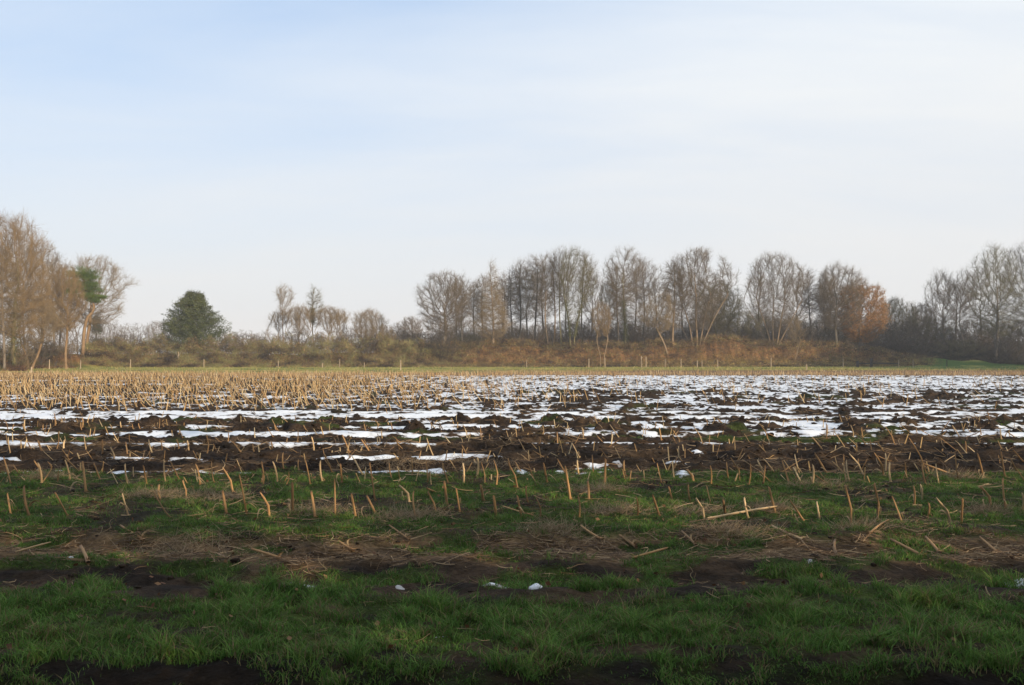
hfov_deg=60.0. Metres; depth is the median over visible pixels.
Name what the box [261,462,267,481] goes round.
maize stub
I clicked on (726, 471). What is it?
maize stub
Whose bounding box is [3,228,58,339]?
bare tree
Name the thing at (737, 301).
bare tree
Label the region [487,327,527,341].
bare shrub
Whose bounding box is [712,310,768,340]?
bare shrub
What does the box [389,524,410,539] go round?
maize stalk
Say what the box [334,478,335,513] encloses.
maize stub
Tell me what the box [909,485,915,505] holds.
maize stub
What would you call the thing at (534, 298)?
bare tree
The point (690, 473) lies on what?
maize stub
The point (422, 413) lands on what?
snow
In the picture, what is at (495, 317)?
bare tree
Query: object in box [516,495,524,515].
maize stub
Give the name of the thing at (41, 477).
maize stub
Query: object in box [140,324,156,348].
distant tree
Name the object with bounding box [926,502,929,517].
maize stub
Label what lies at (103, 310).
bare tree
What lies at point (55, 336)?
distant tree
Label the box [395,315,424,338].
bare tree
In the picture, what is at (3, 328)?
bare tree
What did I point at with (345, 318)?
willow tree
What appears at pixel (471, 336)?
bare shrub
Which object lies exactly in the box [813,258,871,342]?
bare tree
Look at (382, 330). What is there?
bare shrub
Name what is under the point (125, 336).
bare shrub
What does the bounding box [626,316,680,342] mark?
bare shrub
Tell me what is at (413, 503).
maize stub
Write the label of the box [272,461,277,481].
maize stub
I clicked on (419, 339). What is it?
bare shrub
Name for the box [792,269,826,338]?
bare tree
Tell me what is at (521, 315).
bare tree
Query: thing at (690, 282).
bare tree
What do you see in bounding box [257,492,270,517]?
maize stub
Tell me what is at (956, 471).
maize stub
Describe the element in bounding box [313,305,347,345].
willow tree
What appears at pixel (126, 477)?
maize stub
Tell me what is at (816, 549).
straw litter
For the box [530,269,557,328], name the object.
bare tree
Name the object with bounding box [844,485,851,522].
maize stub
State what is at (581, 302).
bare tree
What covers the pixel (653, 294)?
bare tree
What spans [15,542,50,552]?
maize stalk
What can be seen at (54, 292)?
bare tree
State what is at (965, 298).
bare tree
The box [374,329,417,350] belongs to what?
bare shrub
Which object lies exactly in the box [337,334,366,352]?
bare shrub
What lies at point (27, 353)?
bare shrub
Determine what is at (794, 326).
young tree
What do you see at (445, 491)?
maize stub
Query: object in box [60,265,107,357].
pine tree
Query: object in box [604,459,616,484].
maize stub
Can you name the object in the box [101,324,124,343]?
distant tree
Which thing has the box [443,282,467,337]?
bare tree
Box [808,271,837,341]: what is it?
bare tree
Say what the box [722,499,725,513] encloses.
maize stub
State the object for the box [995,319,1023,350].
bare shrub
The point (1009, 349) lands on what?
bare shrub
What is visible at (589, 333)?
bare shrub
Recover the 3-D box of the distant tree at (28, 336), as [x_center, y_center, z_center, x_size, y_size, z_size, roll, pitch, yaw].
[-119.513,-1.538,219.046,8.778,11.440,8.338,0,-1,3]
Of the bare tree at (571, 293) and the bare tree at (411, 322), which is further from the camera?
the bare tree at (411, 322)
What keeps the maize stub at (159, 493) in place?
on the ground at (230, 670)
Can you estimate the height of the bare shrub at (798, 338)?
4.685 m
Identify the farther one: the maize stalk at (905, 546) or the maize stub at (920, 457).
the maize stub at (920, 457)
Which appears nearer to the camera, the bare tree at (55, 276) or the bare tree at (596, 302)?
the bare tree at (55, 276)
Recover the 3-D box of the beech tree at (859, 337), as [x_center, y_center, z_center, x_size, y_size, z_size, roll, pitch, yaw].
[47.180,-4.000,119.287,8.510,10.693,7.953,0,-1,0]
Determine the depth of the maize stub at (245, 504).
8.84 m
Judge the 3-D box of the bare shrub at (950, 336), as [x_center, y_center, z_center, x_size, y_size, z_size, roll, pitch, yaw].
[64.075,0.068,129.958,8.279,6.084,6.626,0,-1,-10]
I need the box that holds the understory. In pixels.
[372,294,1023,360]
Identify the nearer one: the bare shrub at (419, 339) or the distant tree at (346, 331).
the bare shrub at (419, 339)
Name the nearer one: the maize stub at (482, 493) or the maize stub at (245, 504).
the maize stub at (245, 504)
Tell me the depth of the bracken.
113.22 m
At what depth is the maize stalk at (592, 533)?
7.77 m
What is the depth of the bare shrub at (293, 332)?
119.71 m
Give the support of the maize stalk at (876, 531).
on the ground at (230, 670)
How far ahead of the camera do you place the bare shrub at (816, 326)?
121.60 m
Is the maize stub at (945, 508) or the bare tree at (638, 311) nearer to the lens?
the maize stub at (945, 508)
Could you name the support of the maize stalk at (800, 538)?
on the ground at (230, 670)
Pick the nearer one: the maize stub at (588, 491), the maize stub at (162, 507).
the maize stub at (162, 507)
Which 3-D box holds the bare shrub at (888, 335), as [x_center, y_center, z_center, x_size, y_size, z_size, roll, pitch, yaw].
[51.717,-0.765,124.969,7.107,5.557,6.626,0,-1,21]
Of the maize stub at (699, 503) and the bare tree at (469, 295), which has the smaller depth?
the maize stub at (699, 503)
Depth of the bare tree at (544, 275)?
116.00 m
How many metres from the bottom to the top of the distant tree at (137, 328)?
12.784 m
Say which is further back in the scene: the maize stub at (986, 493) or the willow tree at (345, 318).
the willow tree at (345, 318)
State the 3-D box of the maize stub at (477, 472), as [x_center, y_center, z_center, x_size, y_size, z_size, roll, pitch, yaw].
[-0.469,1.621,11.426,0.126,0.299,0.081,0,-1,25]
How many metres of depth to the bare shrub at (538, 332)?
125.66 m
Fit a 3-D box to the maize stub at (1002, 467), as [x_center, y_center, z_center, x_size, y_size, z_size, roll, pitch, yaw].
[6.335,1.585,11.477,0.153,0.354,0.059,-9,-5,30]
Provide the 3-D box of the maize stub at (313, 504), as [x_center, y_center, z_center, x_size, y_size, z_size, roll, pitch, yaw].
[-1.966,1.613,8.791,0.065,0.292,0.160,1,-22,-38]
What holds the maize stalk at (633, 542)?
on the ground at (230, 670)
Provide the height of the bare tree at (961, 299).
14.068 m
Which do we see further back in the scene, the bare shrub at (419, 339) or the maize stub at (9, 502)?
the bare shrub at (419, 339)
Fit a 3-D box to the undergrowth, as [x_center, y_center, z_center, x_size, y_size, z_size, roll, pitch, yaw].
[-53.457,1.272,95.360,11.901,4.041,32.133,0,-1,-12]
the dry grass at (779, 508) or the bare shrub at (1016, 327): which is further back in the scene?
the bare shrub at (1016, 327)
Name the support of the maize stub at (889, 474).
on the ground at (230, 670)
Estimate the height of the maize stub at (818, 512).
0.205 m
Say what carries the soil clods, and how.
on the ground at (230, 670)
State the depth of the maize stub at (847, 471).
10.97 m
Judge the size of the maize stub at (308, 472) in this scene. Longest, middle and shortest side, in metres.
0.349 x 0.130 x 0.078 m
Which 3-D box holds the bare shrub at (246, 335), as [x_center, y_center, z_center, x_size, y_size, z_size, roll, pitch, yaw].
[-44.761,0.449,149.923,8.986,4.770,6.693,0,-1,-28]
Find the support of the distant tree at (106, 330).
on the ground at (230, 670)
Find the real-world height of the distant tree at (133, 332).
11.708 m
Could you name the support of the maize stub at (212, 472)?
on the ground at (230, 670)
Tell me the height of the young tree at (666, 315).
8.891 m
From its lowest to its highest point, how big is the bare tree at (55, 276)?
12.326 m
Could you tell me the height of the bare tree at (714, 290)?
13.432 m
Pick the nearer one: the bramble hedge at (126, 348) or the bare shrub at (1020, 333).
the bramble hedge at (126, 348)
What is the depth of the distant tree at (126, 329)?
304.20 m
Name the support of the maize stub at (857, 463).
on the ground at (230, 670)
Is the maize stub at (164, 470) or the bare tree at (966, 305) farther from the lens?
the bare tree at (966, 305)
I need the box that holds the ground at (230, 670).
[0,340,1023,684]
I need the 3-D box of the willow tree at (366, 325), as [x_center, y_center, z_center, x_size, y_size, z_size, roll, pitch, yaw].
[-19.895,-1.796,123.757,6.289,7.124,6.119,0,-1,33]
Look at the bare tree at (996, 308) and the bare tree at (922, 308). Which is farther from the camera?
the bare tree at (922, 308)
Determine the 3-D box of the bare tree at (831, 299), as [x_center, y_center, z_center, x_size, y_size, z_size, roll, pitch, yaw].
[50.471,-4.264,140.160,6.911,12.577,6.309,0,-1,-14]
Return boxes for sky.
[0,0,1023,354]
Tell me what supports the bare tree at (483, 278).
on the ground at (230, 670)
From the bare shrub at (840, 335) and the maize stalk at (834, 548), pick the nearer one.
the maize stalk at (834, 548)
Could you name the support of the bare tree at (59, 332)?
on the ground at (230, 670)
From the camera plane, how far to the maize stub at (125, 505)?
8.78 m
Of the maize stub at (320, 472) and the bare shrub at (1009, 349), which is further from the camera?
the bare shrub at (1009, 349)
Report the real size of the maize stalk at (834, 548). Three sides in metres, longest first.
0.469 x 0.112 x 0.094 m
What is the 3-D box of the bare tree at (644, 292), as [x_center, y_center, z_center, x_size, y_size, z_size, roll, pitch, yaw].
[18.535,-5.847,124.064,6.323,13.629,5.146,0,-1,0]
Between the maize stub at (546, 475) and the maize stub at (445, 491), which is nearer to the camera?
the maize stub at (445, 491)
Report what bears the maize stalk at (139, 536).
on the ground at (230, 670)
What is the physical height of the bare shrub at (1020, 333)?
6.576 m
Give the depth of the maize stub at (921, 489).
9.63 m
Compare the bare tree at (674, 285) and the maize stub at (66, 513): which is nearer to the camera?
the maize stub at (66, 513)
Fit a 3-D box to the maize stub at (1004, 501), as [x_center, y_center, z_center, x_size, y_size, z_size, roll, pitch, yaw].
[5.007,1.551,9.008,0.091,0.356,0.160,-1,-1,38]
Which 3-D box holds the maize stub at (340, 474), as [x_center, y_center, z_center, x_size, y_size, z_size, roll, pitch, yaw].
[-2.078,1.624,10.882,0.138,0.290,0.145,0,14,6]
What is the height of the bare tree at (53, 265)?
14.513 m
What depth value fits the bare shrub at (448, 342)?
110.44 m
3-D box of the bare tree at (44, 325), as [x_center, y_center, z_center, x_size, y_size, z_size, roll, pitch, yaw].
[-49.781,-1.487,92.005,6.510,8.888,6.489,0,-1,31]
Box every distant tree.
[10,326,37,348]
[37,316,68,346]
[51,327,80,346]
[62,313,98,349]
[73,335,85,348]
[91,320,116,341]
[97,319,125,342]
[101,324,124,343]
[112,323,135,342]
[123,326,140,342]
[128,323,147,354]
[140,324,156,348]
[142,321,163,352]
[146,320,166,344]
[151,320,188,343]
[337,326,353,339]
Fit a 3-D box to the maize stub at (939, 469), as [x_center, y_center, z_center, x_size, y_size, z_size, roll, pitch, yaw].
[5.616,1.649,11.701,0.550,0.073,0.148,19,0,2]
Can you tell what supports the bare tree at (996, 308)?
on the ground at (230, 670)
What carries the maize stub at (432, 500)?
on the ground at (230, 670)
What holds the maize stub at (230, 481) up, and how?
on the ground at (230, 670)
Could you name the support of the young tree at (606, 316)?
on the ground at (230, 670)
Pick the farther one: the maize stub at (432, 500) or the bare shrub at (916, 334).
the bare shrub at (916, 334)
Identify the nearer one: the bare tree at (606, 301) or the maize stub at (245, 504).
the maize stub at (245, 504)
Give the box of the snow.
[0,375,1023,637]
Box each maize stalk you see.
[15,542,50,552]
[66,544,91,564]
[120,524,158,541]
[250,548,282,560]
[335,537,354,551]
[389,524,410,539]
[503,506,533,515]
[580,525,604,540]
[619,531,643,547]
[631,547,667,558]
[681,530,697,546]
[701,506,776,519]
[771,524,805,539]
[831,539,840,557]
[867,519,888,535]
[890,538,923,555]
[925,536,941,553]
[979,536,1000,551]
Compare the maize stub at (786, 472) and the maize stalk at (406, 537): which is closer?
the maize stalk at (406, 537)
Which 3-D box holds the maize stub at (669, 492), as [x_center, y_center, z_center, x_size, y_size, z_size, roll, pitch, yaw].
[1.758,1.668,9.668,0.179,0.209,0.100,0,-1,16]
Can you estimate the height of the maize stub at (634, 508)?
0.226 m
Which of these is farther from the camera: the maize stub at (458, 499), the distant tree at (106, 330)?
the distant tree at (106, 330)
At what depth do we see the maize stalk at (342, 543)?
7.46 m
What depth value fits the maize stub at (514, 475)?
10.49 m
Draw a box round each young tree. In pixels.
[590,298,613,366]
[633,290,675,354]
[783,315,805,362]
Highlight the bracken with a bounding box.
[430,331,943,366]
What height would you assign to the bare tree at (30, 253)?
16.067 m
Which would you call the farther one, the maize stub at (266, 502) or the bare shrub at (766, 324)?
the bare shrub at (766, 324)
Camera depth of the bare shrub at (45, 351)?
100.08 m
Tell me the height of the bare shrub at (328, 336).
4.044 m
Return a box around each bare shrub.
[0,339,38,366]
[10,339,63,363]
[38,338,78,356]
[116,333,145,353]
[226,333,265,353]
[275,330,318,347]
[306,330,347,352]
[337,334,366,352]
[366,322,398,351]
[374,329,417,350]
[402,331,443,344]
[427,330,461,358]
[449,334,485,342]
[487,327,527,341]
[515,323,566,344]
[542,319,593,342]
[571,317,619,344]
[600,320,646,341]
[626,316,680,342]
[655,322,705,341]
[682,315,737,335]
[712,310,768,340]
[738,314,791,339]
[763,318,815,342]
[796,320,840,346]
[818,327,855,342]
[862,322,904,348]
[879,317,927,348]
[899,316,957,344]
[924,327,972,350]
[945,320,1000,352]
[968,323,1023,353]
[978,338,1023,362]
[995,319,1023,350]
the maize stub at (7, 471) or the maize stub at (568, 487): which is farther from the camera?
the maize stub at (7, 471)
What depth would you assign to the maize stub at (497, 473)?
10.81 m
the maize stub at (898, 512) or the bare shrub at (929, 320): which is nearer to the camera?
the maize stub at (898, 512)
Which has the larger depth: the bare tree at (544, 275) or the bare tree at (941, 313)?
the bare tree at (941, 313)
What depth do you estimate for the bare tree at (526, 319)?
135.97 m
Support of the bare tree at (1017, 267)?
on the ground at (230, 670)
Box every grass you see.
[0,416,1023,684]
[1,354,1023,372]
[10,452,1023,556]
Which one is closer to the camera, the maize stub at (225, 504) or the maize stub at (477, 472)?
the maize stub at (225, 504)
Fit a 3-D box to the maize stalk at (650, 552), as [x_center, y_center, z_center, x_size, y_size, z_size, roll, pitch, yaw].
[1.087,1.656,6.977,0.363,0.144,0.102,-7,3,-27]
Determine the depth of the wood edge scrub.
122.30 m
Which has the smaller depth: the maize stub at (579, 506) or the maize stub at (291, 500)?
the maize stub at (579, 506)
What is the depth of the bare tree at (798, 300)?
137.98 m
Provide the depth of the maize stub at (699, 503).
8.58 m
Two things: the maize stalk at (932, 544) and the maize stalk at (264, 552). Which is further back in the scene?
the maize stalk at (932, 544)
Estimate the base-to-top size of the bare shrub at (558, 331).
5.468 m
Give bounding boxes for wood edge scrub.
[877,342,1023,364]
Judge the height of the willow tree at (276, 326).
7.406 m
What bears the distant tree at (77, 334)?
on the ground at (230, 670)
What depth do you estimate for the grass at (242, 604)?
5.44 m
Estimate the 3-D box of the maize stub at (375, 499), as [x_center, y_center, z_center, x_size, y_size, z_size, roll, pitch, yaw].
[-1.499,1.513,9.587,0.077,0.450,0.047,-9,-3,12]
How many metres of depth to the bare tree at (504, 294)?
127.98 m
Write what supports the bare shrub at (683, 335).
on the ground at (230, 670)
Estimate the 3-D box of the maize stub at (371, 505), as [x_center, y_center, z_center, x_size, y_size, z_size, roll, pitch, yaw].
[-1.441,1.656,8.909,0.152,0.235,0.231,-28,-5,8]
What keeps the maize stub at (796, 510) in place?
on the ground at (230, 670)
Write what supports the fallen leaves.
on the ground at (230, 670)
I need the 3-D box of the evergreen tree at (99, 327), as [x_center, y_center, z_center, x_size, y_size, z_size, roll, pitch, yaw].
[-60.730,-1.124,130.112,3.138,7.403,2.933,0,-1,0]
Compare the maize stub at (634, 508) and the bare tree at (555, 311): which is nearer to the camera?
the maize stub at (634, 508)
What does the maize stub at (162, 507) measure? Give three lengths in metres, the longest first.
0.333 x 0.077 x 0.052 m
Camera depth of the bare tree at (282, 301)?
126.01 m
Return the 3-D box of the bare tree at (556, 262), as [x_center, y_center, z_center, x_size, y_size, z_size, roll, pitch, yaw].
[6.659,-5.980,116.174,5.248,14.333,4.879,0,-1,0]
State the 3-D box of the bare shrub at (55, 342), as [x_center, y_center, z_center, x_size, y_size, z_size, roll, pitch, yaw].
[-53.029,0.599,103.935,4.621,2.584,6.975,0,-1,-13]
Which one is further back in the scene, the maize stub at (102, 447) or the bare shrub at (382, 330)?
the bare shrub at (382, 330)
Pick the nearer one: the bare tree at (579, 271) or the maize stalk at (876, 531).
the maize stalk at (876, 531)
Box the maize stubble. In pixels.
[0,369,1023,484]
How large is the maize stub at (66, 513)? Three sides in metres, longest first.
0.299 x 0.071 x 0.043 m
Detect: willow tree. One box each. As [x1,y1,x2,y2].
[265,310,288,340]
[283,302,316,342]
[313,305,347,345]
[333,306,351,338]
[350,307,388,349]
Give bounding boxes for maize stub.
[3,456,11,482]
[7,493,15,512]
[23,485,48,515]
[37,463,53,482]
[54,492,68,515]
[65,460,76,479]
[70,461,89,491]
[101,439,111,453]
[118,493,129,514]
[124,463,127,483]
[139,465,148,483]
[150,484,161,499]
[154,493,175,517]
[163,459,169,480]
[182,480,193,497]
[195,463,202,483]
[211,461,221,482]
[212,490,227,513]
[222,467,234,491]
[239,475,256,514]
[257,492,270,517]
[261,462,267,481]
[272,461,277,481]
[284,482,293,510]
[305,459,311,483]
[310,491,317,516]
[313,460,323,481]
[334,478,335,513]
[336,464,344,483]
[344,494,358,515]
[361,495,378,515]
[369,462,377,500]
[398,485,411,501]
[412,491,427,514]
[427,490,436,510]
[443,481,447,504]
[455,488,462,511]
[462,463,464,482]
[476,457,478,476]
[479,484,484,500]
[493,495,498,518]
[494,461,499,484]
[508,462,517,487]
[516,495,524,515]
[543,463,555,482]
[565,466,571,499]
[578,496,580,516]
[580,481,589,497]
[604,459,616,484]
[626,497,638,515]
[652,494,660,515]
[665,486,681,500]
[686,469,694,480]
[687,484,696,501]
[696,498,704,518]
[716,462,728,477]
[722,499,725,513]
[743,497,753,518]
[754,465,765,482]
[767,486,776,512]
[782,460,794,481]
[790,500,805,520]
[810,464,814,485]
[814,453,827,472]
[816,501,828,517]
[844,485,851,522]
[846,460,850,480]
[849,453,867,473]
[872,453,883,475]
[873,482,881,519]
[885,453,886,470]
[888,463,904,481]
[892,496,902,519]
[909,438,933,473]
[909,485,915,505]
[916,484,922,498]
[917,461,954,474]
[921,463,941,483]
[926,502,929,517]
[935,497,953,522]
[948,451,958,478]
[955,498,963,523]
[977,453,982,474]
[979,485,991,504]
[1000,451,1005,475]
[1002,478,1006,506]
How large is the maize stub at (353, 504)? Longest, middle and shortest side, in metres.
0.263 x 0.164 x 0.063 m
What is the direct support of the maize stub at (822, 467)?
on the ground at (230, 670)
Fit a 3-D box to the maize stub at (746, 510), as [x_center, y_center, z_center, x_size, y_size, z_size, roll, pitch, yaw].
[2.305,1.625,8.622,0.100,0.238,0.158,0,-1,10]
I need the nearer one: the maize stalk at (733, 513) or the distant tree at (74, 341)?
the maize stalk at (733, 513)
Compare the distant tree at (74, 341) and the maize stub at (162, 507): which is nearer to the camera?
the maize stub at (162, 507)
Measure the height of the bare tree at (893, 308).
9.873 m
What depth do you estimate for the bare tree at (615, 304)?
119.94 m
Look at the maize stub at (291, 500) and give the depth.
8.88 m
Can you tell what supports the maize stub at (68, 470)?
on the ground at (230, 670)
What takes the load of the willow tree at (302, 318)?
on the ground at (230, 670)
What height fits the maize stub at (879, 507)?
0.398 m
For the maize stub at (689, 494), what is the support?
on the ground at (230, 670)
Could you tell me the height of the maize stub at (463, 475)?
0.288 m
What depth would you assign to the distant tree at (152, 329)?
302.65 m
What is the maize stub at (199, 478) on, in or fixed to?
on the ground at (230, 670)
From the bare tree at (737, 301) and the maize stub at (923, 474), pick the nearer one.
the maize stub at (923, 474)
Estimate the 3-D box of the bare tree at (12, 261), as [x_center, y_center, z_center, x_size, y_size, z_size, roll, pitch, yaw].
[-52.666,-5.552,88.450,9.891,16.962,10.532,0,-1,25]
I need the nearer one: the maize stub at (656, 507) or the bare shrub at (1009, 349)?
the maize stub at (656, 507)
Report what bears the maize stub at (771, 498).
on the ground at (230, 670)
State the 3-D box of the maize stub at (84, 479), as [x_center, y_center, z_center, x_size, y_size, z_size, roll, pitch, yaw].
[-5.000,1.561,10.224,0.115,0.380,0.235,-16,-10,33]
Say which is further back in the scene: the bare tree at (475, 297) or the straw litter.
the bare tree at (475, 297)
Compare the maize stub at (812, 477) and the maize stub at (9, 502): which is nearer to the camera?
the maize stub at (9, 502)
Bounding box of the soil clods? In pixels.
[0,374,1023,591]
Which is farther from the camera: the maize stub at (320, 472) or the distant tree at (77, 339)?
the distant tree at (77, 339)
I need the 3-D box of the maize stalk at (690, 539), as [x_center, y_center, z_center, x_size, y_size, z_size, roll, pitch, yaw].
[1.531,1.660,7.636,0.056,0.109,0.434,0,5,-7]
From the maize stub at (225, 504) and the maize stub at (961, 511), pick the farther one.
the maize stub at (225, 504)
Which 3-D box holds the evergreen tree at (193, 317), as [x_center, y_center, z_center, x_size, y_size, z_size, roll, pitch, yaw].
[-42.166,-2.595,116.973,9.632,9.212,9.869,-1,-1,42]
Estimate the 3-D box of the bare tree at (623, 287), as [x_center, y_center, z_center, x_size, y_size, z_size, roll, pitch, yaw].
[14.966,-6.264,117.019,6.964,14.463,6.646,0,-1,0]
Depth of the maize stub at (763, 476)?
10.91 m
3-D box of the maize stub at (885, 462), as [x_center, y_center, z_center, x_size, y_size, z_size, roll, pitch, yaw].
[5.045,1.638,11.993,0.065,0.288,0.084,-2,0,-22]
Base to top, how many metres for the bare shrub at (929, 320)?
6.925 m
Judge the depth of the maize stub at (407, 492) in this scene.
9.48 m
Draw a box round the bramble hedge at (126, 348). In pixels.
[77,331,474,366]
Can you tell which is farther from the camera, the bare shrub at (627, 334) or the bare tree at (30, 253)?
the bare shrub at (627, 334)
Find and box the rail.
[856,358,897,366]
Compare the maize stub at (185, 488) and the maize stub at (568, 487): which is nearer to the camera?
the maize stub at (568, 487)
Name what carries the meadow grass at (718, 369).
on the ground at (230, 670)
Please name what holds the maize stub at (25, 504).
on the ground at (230, 670)
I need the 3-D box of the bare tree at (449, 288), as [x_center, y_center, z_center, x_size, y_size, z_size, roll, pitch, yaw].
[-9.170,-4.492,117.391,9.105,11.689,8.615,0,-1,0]
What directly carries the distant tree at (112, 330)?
on the ground at (230, 670)
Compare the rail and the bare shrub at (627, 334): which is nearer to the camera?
the rail
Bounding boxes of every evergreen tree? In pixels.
[90,314,107,341]
[148,288,236,352]
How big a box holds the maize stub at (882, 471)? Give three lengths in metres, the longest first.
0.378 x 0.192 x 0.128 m
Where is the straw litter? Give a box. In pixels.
[0,395,1023,651]
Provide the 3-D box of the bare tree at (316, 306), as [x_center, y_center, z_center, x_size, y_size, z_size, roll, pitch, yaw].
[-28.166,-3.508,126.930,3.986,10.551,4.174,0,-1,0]
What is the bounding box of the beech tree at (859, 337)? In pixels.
[834,277,892,351]
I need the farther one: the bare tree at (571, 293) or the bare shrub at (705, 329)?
the bare tree at (571, 293)
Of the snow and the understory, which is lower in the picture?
the snow
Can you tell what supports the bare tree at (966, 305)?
on the ground at (230, 670)
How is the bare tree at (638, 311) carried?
on the ground at (230, 670)
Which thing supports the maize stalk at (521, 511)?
on the ground at (230, 670)
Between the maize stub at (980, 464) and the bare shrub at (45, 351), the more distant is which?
the bare shrub at (45, 351)
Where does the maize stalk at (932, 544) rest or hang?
on the ground at (230, 670)
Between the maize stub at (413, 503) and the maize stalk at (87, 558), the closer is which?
the maize stalk at (87, 558)
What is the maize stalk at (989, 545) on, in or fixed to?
on the ground at (230, 670)
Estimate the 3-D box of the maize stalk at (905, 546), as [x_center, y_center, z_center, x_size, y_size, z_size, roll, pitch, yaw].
[3.161,1.627,7.112,0.101,0.066,0.450,0,5,-10]
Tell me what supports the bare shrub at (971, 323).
on the ground at (230, 670)
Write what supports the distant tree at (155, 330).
on the ground at (230, 670)
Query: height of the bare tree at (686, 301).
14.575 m
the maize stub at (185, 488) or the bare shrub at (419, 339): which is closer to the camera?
the maize stub at (185, 488)
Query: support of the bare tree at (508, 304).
on the ground at (230, 670)
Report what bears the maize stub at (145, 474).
on the ground at (230, 670)
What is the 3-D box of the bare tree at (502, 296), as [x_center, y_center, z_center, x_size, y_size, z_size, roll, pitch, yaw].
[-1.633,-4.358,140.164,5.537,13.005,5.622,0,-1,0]
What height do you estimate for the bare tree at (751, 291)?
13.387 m
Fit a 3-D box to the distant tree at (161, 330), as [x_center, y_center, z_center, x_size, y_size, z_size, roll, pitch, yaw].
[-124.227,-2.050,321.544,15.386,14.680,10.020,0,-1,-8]
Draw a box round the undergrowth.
[0,341,81,370]
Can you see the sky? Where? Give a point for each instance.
(234, 152)
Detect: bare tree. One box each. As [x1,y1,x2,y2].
[0,207,42,327]
[0,207,60,366]
[0,245,28,368]
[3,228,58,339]
[4,289,70,368]
[16,238,82,349]
[35,258,76,347]
[44,260,89,368]
[45,273,81,345]
[66,252,138,342]
[272,284,297,353]
[304,285,324,349]
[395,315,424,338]
[412,268,471,344]
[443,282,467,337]
[451,273,480,340]
[465,278,485,333]
[470,272,496,340]
[471,257,513,346]
[489,279,515,320]
[497,268,517,337]
[501,264,525,337]
[503,257,535,339]
[511,265,541,331]
[515,251,548,347]
[530,251,560,344]
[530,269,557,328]
[542,253,566,341]
[546,242,576,346]
[555,241,598,344]
[556,264,580,334]
[570,251,604,340]
[582,270,605,334]
[594,280,620,338]
[600,245,647,348]
[601,264,632,339]
[618,263,655,341]
[627,255,662,340]
[645,277,666,322]
[653,256,689,347]
[658,245,742,345]
[664,267,701,330]
[692,282,749,340]
[697,274,732,316]
[742,251,812,346]
[743,272,775,318]
[781,269,814,320]
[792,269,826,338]
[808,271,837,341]
[811,278,846,325]
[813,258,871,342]
[872,296,921,343]
[901,301,936,348]
[921,267,959,352]
[936,279,978,333]
[949,268,977,344]
[953,263,999,342]
[960,242,1023,359]
[991,240,1023,338]
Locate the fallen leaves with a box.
[0,459,1023,650]
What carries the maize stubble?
on the ground at (230, 670)
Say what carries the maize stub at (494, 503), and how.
on the ground at (230, 670)

